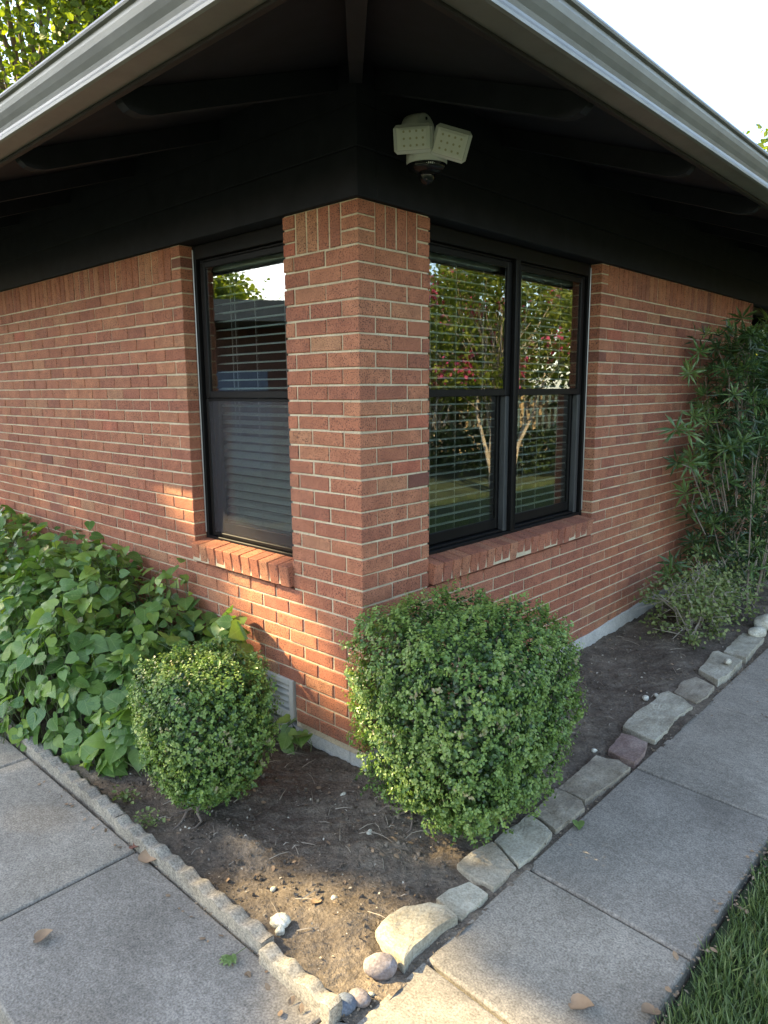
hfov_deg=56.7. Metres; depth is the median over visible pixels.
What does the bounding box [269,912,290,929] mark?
white stone
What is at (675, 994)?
joint debris
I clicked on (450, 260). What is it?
blind
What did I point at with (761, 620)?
white stone
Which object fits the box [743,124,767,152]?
shade tree
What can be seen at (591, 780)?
flagstone
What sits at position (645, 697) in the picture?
pebble
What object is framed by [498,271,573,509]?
blind
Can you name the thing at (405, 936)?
flagstone
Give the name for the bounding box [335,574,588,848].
boxwood bush
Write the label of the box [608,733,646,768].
flagstone
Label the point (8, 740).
edging block
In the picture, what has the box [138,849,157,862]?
dry leaf
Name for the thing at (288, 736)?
heart leaved plant
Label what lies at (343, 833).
soil crumbs
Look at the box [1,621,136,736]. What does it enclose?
planting bed soil
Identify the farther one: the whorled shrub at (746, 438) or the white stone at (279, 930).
the whorled shrub at (746, 438)
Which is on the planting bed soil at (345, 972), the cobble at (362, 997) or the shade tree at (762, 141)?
the cobble at (362, 997)
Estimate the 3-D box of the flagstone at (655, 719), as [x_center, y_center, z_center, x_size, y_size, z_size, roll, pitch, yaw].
[1.430,1.084,3.691,0.199,0.102,0.592,9,13,42]
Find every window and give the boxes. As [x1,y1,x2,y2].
[191,224,293,556]
[427,223,591,554]
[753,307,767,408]
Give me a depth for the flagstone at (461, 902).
2.37 m
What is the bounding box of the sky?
[0,0,767,150]
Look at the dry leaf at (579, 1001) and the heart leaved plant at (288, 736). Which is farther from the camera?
the heart leaved plant at (288, 736)
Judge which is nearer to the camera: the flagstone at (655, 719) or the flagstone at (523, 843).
the flagstone at (523, 843)
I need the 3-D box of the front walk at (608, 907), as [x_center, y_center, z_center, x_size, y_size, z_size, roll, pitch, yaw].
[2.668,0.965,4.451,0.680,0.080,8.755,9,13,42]
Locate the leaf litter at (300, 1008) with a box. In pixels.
[38,620,767,1015]
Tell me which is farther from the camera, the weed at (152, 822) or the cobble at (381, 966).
the weed at (152, 822)
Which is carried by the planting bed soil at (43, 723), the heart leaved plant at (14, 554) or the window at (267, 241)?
the heart leaved plant at (14, 554)
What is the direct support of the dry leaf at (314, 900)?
on the planting bed soil at (345, 972)
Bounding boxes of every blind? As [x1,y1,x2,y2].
[213,252,292,534]
[427,252,499,532]
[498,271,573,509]
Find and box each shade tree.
[0,0,120,93]
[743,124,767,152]
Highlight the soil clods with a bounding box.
[99,607,759,946]
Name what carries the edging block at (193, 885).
on the ground
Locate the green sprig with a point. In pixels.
(225, 959)
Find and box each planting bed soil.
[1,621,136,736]
[32,720,535,1023]
[368,553,767,858]
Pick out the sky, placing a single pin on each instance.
(717, 49)
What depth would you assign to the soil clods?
2.67 m
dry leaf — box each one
[33,929,52,942]
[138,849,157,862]
[311,898,321,903]
[568,993,594,1009]
[641,1002,660,1014]
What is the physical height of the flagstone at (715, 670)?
0.104 m
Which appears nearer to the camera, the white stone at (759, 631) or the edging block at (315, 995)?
the edging block at (315, 995)
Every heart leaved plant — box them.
[0,504,105,677]
[0,532,269,780]
[210,605,269,713]
[269,714,312,753]
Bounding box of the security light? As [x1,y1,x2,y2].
[393,112,471,184]
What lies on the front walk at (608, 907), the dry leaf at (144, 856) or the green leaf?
the green leaf
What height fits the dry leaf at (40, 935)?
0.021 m
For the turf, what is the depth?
2.13 m
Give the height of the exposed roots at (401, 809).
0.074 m
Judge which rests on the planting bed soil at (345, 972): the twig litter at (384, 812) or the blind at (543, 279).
the twig litter at (384, 812)
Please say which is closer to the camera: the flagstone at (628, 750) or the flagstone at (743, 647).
the flagstone at (628, 750)
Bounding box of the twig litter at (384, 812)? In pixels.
[159,609,743,930]
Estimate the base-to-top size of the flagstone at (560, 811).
0.087 m
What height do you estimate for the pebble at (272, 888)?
0.013 m
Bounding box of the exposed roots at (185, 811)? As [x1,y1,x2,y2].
[169,801,201,829]
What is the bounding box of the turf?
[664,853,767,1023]
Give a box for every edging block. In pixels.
[0,714,23,753]
[22,736,125,832]
[114,814,273,957]
[259,942,342,1023]
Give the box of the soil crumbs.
[106,611,750,969]
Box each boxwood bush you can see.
[125,635,283,815]
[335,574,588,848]
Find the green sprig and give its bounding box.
[219,947,245,965]
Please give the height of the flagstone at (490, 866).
0.089 m
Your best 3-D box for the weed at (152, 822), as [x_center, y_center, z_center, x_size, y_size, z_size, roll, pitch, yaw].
[-0.921,1.203,2.788,0.138,0.046,0.124,9,13,42]
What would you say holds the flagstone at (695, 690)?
on the ground
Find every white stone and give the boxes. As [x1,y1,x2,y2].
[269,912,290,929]
[275,926,284,935]
[748,626,766,636]
[753,614,767,630]
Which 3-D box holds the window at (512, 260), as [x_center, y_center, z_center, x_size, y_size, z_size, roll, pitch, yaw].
[0.677,-0.634,3.892,0.115,1.556,1.631,9,13,42]
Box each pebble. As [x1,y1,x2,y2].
[270,886,276,891]
[642,695,648,700]
[724,658,731,664]
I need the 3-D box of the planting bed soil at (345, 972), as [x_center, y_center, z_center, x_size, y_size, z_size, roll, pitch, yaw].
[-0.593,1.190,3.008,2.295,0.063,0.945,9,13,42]
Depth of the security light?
2.70 m
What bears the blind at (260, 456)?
attached to the brick house
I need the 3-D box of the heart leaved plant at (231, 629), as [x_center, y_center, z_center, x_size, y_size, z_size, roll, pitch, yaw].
[-0.767,0.787,3.562,0.277,0.624,0.440,-8,12,-39]
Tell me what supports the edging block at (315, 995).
on the ground
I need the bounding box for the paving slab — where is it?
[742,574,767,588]
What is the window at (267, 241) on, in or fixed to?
in the brick house
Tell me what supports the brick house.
on the ground
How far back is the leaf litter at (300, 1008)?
2.35 m
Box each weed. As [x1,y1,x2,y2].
[111,785,140,803]
[133,806,165,828]
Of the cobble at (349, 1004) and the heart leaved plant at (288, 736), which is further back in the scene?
the heart leaved plant at (288, 736)
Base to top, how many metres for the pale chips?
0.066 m
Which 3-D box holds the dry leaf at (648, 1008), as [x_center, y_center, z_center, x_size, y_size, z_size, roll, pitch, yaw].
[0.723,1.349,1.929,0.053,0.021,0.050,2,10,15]
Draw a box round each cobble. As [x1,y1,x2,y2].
[333,992,356,1015]
[349,987,370,1007]
[363,952,397,980]
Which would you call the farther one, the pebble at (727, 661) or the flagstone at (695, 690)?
the pebble at (727, 661)
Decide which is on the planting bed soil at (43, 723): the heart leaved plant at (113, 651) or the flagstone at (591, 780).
the heart leaved plant at (113, 651)
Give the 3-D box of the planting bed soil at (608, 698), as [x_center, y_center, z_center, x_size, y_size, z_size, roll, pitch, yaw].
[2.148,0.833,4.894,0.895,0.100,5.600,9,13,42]
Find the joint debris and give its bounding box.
[33,648,767,1023]
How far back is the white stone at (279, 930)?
2.22 m
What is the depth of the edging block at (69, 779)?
3.05 m
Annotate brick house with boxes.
[0,0,767,775]
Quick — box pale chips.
[129,634,719,968]
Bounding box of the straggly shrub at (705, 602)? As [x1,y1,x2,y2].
[630,541,765,649]
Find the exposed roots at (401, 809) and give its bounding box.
[378,797,424,832]
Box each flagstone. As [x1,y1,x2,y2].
[375,902,457,973]
[436,882,487,921]
[457,842,515,892]
[494,814,551,868]
[534,788,584,834]
[558,755,630,805]
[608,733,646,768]
[622,691,692,744]
[674,677,714,703]
[698,651,741,686]
[724,633,763,663]
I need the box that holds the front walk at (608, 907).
[320,648,767,1023]
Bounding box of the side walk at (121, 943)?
[0,735,320,1023]
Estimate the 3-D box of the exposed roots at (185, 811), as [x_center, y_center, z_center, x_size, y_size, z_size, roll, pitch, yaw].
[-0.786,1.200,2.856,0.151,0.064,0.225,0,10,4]
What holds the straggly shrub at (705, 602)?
on the planting bed soil at (608, 698)
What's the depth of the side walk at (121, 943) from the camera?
2.23 m
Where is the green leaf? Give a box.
[572,820,584,829]
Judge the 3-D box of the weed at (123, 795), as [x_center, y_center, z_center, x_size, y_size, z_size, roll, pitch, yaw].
[-1.073,1.177,2.957,0.175,0.047,0.116,3,10,19]
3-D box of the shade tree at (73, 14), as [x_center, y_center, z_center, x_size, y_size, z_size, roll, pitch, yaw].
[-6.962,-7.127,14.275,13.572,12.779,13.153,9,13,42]
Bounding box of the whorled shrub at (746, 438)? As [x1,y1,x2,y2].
[651,304,767,616]
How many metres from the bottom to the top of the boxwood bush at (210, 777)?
0.690 m

